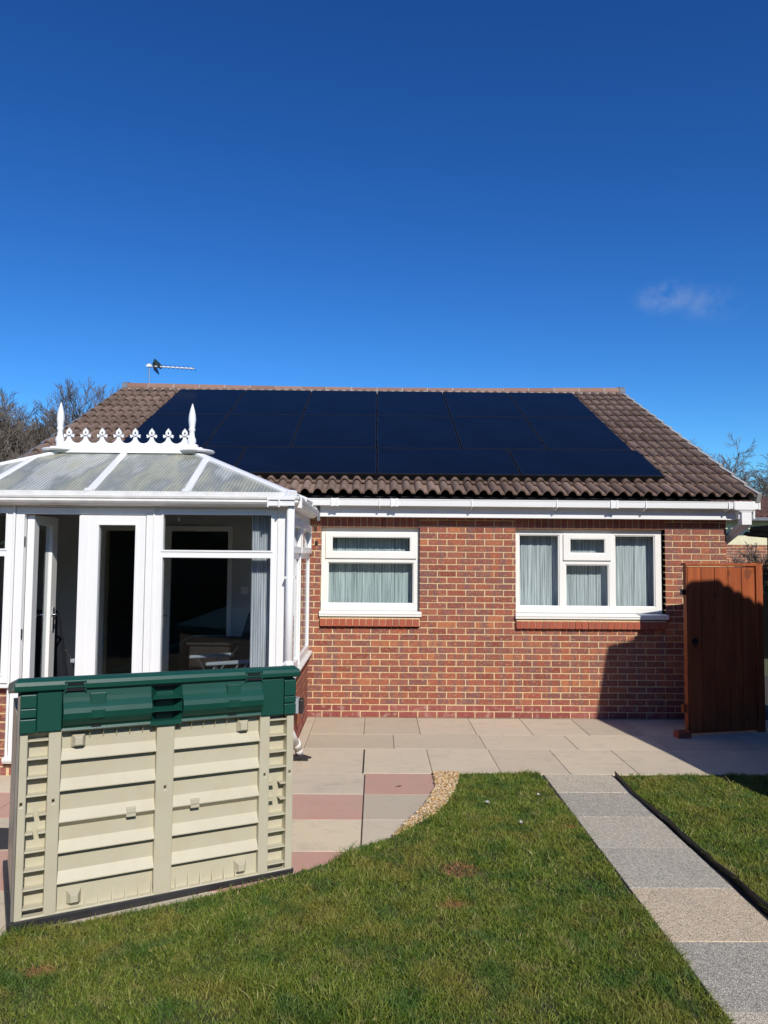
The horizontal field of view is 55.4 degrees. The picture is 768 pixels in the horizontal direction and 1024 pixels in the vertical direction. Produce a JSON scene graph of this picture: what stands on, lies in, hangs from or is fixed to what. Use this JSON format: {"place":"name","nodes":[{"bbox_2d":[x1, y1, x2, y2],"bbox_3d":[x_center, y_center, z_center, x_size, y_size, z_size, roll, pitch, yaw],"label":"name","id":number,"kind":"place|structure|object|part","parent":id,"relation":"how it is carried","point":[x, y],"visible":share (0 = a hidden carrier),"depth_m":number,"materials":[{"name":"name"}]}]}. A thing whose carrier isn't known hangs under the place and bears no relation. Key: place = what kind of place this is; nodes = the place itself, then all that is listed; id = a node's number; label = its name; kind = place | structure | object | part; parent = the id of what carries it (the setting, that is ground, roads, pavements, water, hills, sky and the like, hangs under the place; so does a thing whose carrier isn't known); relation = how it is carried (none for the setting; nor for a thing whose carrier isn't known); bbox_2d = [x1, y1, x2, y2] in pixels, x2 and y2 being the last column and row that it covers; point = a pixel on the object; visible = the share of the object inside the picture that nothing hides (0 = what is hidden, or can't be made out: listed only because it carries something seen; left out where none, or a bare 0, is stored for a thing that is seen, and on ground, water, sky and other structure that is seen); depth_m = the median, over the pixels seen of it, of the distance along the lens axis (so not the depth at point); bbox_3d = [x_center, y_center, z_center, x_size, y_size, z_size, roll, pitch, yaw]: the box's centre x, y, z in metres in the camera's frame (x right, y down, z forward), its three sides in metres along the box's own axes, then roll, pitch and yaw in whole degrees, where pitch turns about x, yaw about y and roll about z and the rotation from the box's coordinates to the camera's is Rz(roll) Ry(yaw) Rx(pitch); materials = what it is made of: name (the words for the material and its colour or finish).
{"place":"outdoors","nodes":[
{"label":"outdoors","id":0,"kind":"place"},
{"bbox_2d":[0,828,8,849],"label":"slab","id":1,"kind":"object","parent":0,"point":[4,833],"depth_m":4.86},
{"bbox_2d":[0,768,740,1023],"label":"lawn","id":2,"kind":"structure","parent":0,"point":[405,973],"depth_m":3.49,"materials":[{"name":"plant"}]},
{"bbox_2d":[0,717,767,934],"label":"patio","id":3,"kind":"structure","parent":0,"point":[328,782],"depth_m":6.89,"materials":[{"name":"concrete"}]},
{"bbox_2d":[3,665,299,932],"bbox_3d":[-1.401,1.528,4.414,1.546,1.264,0.945,2,-4,-28],"label":"storage box","id":4,"kind":"object","parent":3,"relation":"on","point":[127,790],"visible":1,"depth_m":4.02,"materials":[{"name":"beige plastic"}]},
{"bbox_2d":[0,402,318,774],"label":"conservatory","id":5,"kind":"object","parent":3,"relation":"on","point":[67,504],"visible":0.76,"depth_m":6.41,"materials":[{"name":"plastic"}]},
{"bbox_2d":[0,507,16,682],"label":"window frame","id":6,"kind":"structure","parent":5,"relation":"in","point":[7,552],"depth_m":6.32,"materials":[{"name":"white plastic"}]},
{"bbox_2d":[21,515,58,677],"bbox_3d":[-3.099,1.052,6.570,0.176,2.027,0.520,0,-3,-1],"label":"door","id":7,"kind":"structure","parent":5,"relation":"in","point":[34,521],"depth_m":6.52,"materials":[{"name":"white plastic"}]},
{"bbox_2d":[75,515,146,675],"bbox_3d":[-2.363,1.043,6.320,0.570,2.027,0.065,0,-3,-1],"label":"door","id":8,"kind":"structure","parent":5,"relation":"in","point":[88,584],"depth_m":6.32,"materials":[{"name":"white plastic"}]},
{"bbox_2d":[186,636,240,669],"bbox_3d":[-1.614,1.825,8.198,1.060,0.785,0.630,0,-3,-1],"label":"table","id":9,"kind":"object","parent":5,"relation":"on","point":[199,645],"visible":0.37,"depth_m":7.91,"materials":[{"name":"brown wood"}]},
{"bbox_3d":[-1.856,1.808,7.903,0.470,0.700,0.015,0,-3,-1],"label":"door","id":10,"kind":"part","parent":9,"relation":"part of","materials":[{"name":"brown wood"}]},
{"bbox_2d":[151,508,277,671],"bbox_3d":[-1.466,0.728,6.360,1.066,1.515,0.068,0,-3,-1],"label":"window frame","id":11,"kind":"structure","parent":5,"relation":"in","point":[160,553],"depth_m":6.35,"materials":[{"name":"white plastic"}]},
{"bbox_2d":[189,610,250,669],"bbox_3d":[-1.596,1.570,7.442,0.784,1.189,0.613,2,-4,-30],"label":"reclining chair","id":12,"kind":"object","parent":5,"relation":"on","point":[242,659],"visible":0.38,"depth_m":7.58,"materials":[{"name":"grey plastic"}]},
{"bbox_2d":[250,515,270,666],"bbox_3d":[-1.459,0.734,6.509,0.940,1.490,0.050,0,-3,-1],"label":"pleated blind","id":13,"kind":"object","parent":5,"relation":"attached to","point":[260,599],"visible":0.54,"depth_m":6.50,"materials":[{"name":"fabric"}]},
{"bbox_2d":[292,518,301,666],"bbox_3d":[-0.883,0.787,6.965,0.082,1.477,1.105,0,-3,-1],"label":"window frame","id":14,"kind":"structure","parent":5,"relation":"in","point":[298,525],"depth_m":7.37,"materials":[{"name":"white plastic"}]},
{"bbox_2d":[295,697,303,713],"bbox_3d":[-0.828,1.890,7.160,0.086,0.143,0.130,0,-3,-1],"label":"outdoor socket","id":15,"kind":"object","parent":5,"relation":"attached to","point":[299,702],"visible":0.84,"depth_m":7.10,"materials":[{"name":"grey plastic"}]},
{"bbox_2d":[300,521,311,660],"bbox_3d":[-0.894,0.852,8.094,0.082,1.477,1.136,0,-3,-1],"label":"window frame","id":16,"kind":"structure","parent":5,"relation":"in","point":[306,528],"depth_m":8.26,"materials":[{"name":"white plastic"}]},
{"bbox_2d":[293,754,310,760],"bbox_3d":[-0.787,2.283,6.830,0.198,0.045,0.205,-3,-5,44],"label":"drain gully","id":17,"kind":"object","parent":3,"relation":"on","point":[301,758],"visible":0.7,"depth_m":6.77,"materials":[{"name":"black plastic"}]},
{"bbox_2d":[673,730,691,738],"bbox_3d":[3.168,2.357,7.770,0.150,0.068,0.100,1,-3,-9],"label":"loose brick","id":18,"kind":"object","parent":3,"relation":"on","point":[680,734],"visible":1,"depth_m":7.73,"materials":[{"name":"red brick"}]},
{"bbox_2d":[680,563,765,732],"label":"garden gate","id":19,"kind":"structure","parent":3,"relation":"on","point":[724,676],"depth_m":8.00,"materials":[{"name":"brown wood"}]},
{"label":"gravel bed","id":20,"kind":"structure","parent":3,"relation":"on","visible":0},
{"bbox_2d":[392,771,459,835],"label":"gravel","id":21,"kind":"structure","parent":20,"relation":"on","point":[441,790],"depth_m":5.73,"materials":[{"name":"beige gravel"}]},
{"bbox_2d":[0,0,767,492],"label":"sky","id":22,"kind":"structure","parent":0,"point":[305,193],"materials":[{"name":"blue"}]},
{"bbox_2d":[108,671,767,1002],"bbox_3d":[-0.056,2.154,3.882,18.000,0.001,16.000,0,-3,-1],"label":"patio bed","id":23,"kind":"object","parent":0,"point":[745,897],"depth_m":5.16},
{"bbox_2d":[17,382,761,718],"bbox_3d":[-0.195,0.176,13.161,9.074,4.991,9.526,0,-3,-1],"label":"brick bungalow","id":24,"kind":"object","parent":23,"relation":"on","point":[465,634],"visible":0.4,"depth_m":8.68,"materials":[{"name":"brick"}]},
{"bbox_2d":[146,359,195,382],"bbox_3d":[-3.892,-2.428,13.323,0.892,0.650,0.300,0,-3,-1],"label":"tv aerial","id":25,"kind":"object","parent":24,"relation":"attached to","point":[156,364],"visible":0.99,"depth_m":13.30,"materials":[{"name":"metal"}]},
{"bbox_2d":[321,527,412,610],"bbox_3d":[-0.158,0.683,8.919,1.267,1.090,0.040,0,-3,-1],"label":"vertical blind","id":26,"kind":"object","parent":24,"relation":"hanging from","point":[369,583],"visible":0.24,"depth_m":8.91,"materials":[{"name":"white fabric"}]},
{"bbox_2d":[319,527,421,626],"bbox_3d":[-0.159,0.769,8.735,1.208,1.166,0.188,0,-3,-1],"label":"window","id":27,"kind":"structure","parent":24,"relation":"in","point":[369,614],"depth_m":8.75,"materials":[{"name":"plastic"}]},
{"bbox_2d":[375,394,521,480],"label":"mounting rails","id":28,"kind":"object","parent":24,"relation":"attached to","point":[519,478],"visible":0.09,"depth_m":9.43,"materials":[{"name":"black metal"}]},
{"bbox_2d":[123,413,227,445],"bbox_3d":[-2.963,-1.183,10.495,1.164,0.045,1.645,0,22,-1],"label":"solar panel","id":29,"kind":"object","parent":28,"relation":"attached to","point":[207,426],"visible":0.62,"depth_m":10.57,"materials":[{"name":"blue glass"}]},
{"bbox_2d":[155,389,245,413],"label":"solar panel","id":30,"kind":"object","parent":28,"relation":"attached to","point":[203,401],"visible":0.75,"depth_m":11.96,"materials":[{"name":"blue glass"}]},
{"bbox_2d":[199,446,245,466],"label":"solar panel","id":31,"kind":"object","parent":28,"relation":"attached to","point":[230,455],"visible":0.26,"depth_m":9.45,"materials":[{"name":"blue glass"}]},
{"bbox_2d":[205,414,301,446],"bbox_3d":[-1.820,-1.173,10.506,1.164,0.045,1.645,0,22,-1],"label":"solar panel","id":32,"kind":"object","parent":28,"relation":"attached to","point":[245,430],"visible":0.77,"depth_m":10.41,"materials":[{"name":"blue glass"}]},
{"bbox_2d":[229,390,310,415],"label":"solar panel","id":33,"kind":"object","parent":28,"relation":"attached to","point":[276,402],"visible":0.81,"depth_m":11.96,"materials":[{"name":"blue glass"}]},
{"bbox_2d":[234,447,377,475],"bbox_3d":[-0.957,-0.653,9.268,1.758,0.045,1.010,0,22,-1],"label":"solar panel","id":34,"kind":"object","parent":28,"relation":"attached to","point":[308,459],"visible":0.77,"depth_m":9.22,"materials":[{"name":"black glass"}]},
{"bbox_2d":[291,415,376,447],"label":"solar panel","id":35,"kind":"object","parent":28,"relation":"attached to","point":[341,431],"visible":0.84,"depth_m":10.42,"materials":[{"name":"blue glass"}]},
{"bbox_2d":[303,391,377,415],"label":"solar panel","id":36,"kind":"object","parent":28,"relation":"attached to","point":[362,403],"visible":0.88,"depth_m":11.97,"materials":[{"name":"blue glass"}]},
{"bbox_2d":[377,391,449,415],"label":"solar panel","id":37,"kind":"object","parent":28,"relation":"attached to","point":[399,403],"visible":0.85,"depth_m":11.98,"materials":[{"name":"blue glass"}]},
{"bbox_2d":[377,416,461,449],"bbox_3d":[0.466,-1.153,10.528,1.164,0.045,1.645,0,22,-1],"label":"solar panel","id":38,"kind":"object","parent":28,"relation":"attached to","point":[434,432],"visible":0.89,"depth_m":10.44,"materials":[{"name":"blue glass"}]},
{"bbox_2d":[378,448,519,476],"bbox_3d":[0.781,-0.638,9.284,1.758,0.045,1.010,0,22,-1],"label":"solar panel","id":39,"kind":"object","parent":28,"relation":"attached to","point":[445,461],"visible":1,"depth_m":9.23,"materials":[{"name":"black glass"}]},
{"bbox_2d":[443,392,523,416],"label":"solar panel","id":40,"kind":"object","parent":28,"relation":"attached to","point":[482,404],"visible":0.89,"depth_m":12.00,"materials":[{"name":"blue glass"}]},
{"bbox_2d":[451,416,546,449],"bbox_3d":[1.608,-1.143,10.539,1.164,0.045,1.645,0,22,-1],"label":"solar panel","id":41,"kind":"object","parent":28,"relation":"attached to","point":[507,433],"visible":0.83,"depth_m":10.45,"materials":[{"name":"blue glass"}]},
{"bbox_2d":[508,392,597,417],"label":"solar panel","id":42,"kind":"object","parent":28,"relation":"attached to","point":[568,405],"visible":0.76,"depth_m":12.00,"materials":[{"name":"blue glass"}]},
{"bbox_2d":[525,417,631,449],"bbox_3d":[2.751,-1.134,10.550,1.164,0.045,1.645,0,22,-1],"label":"solar panel","id":43,"kind":"object","parent":28,"relation":"attached to","point":[557,433],"visible":0.79,"depth_m":10.46,"materials":[{"name":"blue glass"}]},
{"bbox_2d":[508,449,663,478],"bbox_3d":[2.518,-0.624,9.301,1.758,0.045,1.010,0,22,-1],"label":"solar panel","id":44,"kind":"object","parent":28,"relation":"attached to","point":[581,462],"visible":0.94,"depth_m":9.25,"materials":[{"name":"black glass"}]},
{"bbox_2d":[248,472,665,483],"bbox_3d":[-0.084,-0.411,8.815,6.955,0.113,0.060,0,-3,-1],"label":"bird mesh","id":45,"kind":"object","parent":24,"relation":"attached to","point":[447,477],"visible":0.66,"depth_m":8.81,"materials":[{"name":"black metal"}]},
{"bbox_2d":[520,529,653,613],"bbox_3d":[2.457,0.716,8.944,1.857,1.110,0.040,0,-3,-1],"label":"vertical blind","id":46,"kind":"object","parent":24,"relation":"hanging from","point":[586,585],"visible":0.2,"depth_m":8.94,"materials":[{"name":"white fabric"}]},
{"bbox_2d":[515,529,668,629],"bbox_3d":[2.466,0.798,8.760,1.817,1.180,0.188,0,-3,-1],"label":"window","id":47,"kind":"structure","parent":24,"relation":"in","point":[623,617],"depth_m":8.77,"materials":[{"name":"plastic"}]},
{"bbox_2d":[113,635,767,675],"bbox_3d":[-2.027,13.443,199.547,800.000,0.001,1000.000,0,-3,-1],"label":"ground","id":48,"kind":"structure","parent":0,"point":[178,656],"depth_m":13.59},
{"bbox_2d":[0,393,35,461],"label":"bare tree","id":49,"kind":"object","parent":48,"relation":"on","point":[4,442],"visible":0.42,"depth_m":30.01,"materials":[{"name":"brown plant"}]},
{"bbox_2d":[0,417,41,459],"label":"bare tree","id":50,"kind":"object","parent":48,"relation":"on","point":[14,434],"visible":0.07,"depth_m":31.10,"materials":[{"name":"brown plant"}]},
{"bbox_2d":[0,386,56,456],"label":"bare tree","id":51,"kind":"object","parent":48,"relation":"on","point":[33,431],"visible":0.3,"depth_m":32.25,"materials":[{"name":"brown plant"}]},
{"bbox_2d":[3,412,56,444],"bbox_3d":[-17.289,-0.564,33.582,5.395,8.718,5.670,2,-4,-31],"label":"bare tree","id":52,"kind":"object","parent":48,"relation":"on","point":[27,427],"visible":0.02,"depth_m":34.10,"materials":[{"name":"brown plant"}]},
{"bbox_2d":[0,405,67,446],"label":"bare tree","id":53,"kind":"object","parent":48,"relation":"on","point":[29,425],"visible":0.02,"depth_m":34.94,"materials":[{"name":"brown plant"}]},
{"bbox_2d":[0,423,69,460],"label":"bare tree","id":54,"kind":"object","parent":48,"relation":"on","point":[22,448],"visible":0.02,"depth_m":27.96,"materials":[{"name":"brown plant"}]},
{"bbox_2d":[22,428,53,451],"bbox_3d":[-13.578,-0.037,31.973,4.656,7.525,4.894,2,-4,-30],"label":"bare tree","id":55,"kind":"object","parent":48,"relation":"on","point":[39,443],"visible":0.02,"depth_m":31.87,"materials":[{"name":"brown plant"}]},
{"bbox_2d":[33,377,119,439],"bbox_3d":[-12.612,-1.169,32.658,5.575,9.911,5.860,2,-4,-30],"label":"bare tree","id":56,"kind":"object","parent":48,"relation":"on","point":[75,415],"visible":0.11,"depth_m":32.39,"materials":[{"name":"brown plant"}]},
{"bbox_2d":[691,433,767,494],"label":"birch tree","id":57,"kind":"object","parent":48,"relation":"on","point":[723,461],"visible":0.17,"depth_m":27.36,"materials":[{"name":"brown plant"}]},
{"bbox_2d":[711,497,767,567],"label":"neighbour house","id":58,"kind":"structure","parent":48,"relation":"on","point":[735,545],"depth_m":20.09,"materials":[{"name":"brick"}]},
{"bbox_2d":[727,541,767,592],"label":"bare shrub","id":59,"kind":"object","parent":48,"relation":"on","point":[749,559],"visible":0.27,"depth_m":16.68,"materials":[{"name":"brown plant"}]},
{"bbox_2d":[733,551,767,592],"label":"bare shrub","id":60,"kind":"object","parent":48,"relation":"on","point":[763,568],"visible":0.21,"depth_m":16.16,"materials":[{"name":"brown plant"}]},
{"bbox_2d":[735,453,767,497],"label":"birch tree","id":61,"kind":"object","parent":48,"relation":"on","point":[765,487],"visible":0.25,"depth_m":27.12,"materials":[{"name":"brown plant"}]},
{"bbox_2d":[743,525,767,656],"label":"timber canopy","id":62,"kind":"object","parent":48,"relation":"on","point":[759,531],"visible":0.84,"depth_m":14.08,"materials":[{"name":"black wood"}]},
{"bbox_2d":[543,774,767,1023],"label":"path","id":63,"kind":"structure","parent":0,"point":[707,913],"depth_m":4.16,"materials":[{"name":"grey concrete"}]},
{"bbox_2d":[619,770,767,907],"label":"lawn","id":64,"kind":"structure","parent":0,"point":[753,830],"depth_m":5.25,"materials":[{"name":"plant"}]},
{"bbox_2d":[615,771,767,913],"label":"lawn edging","id":65,"kind":"object","parent":64,"relation":"on","point":[748,892],"visible":0.98,"depth_m":4.74,"materials":[{"name":"black plastic"}]}
]}

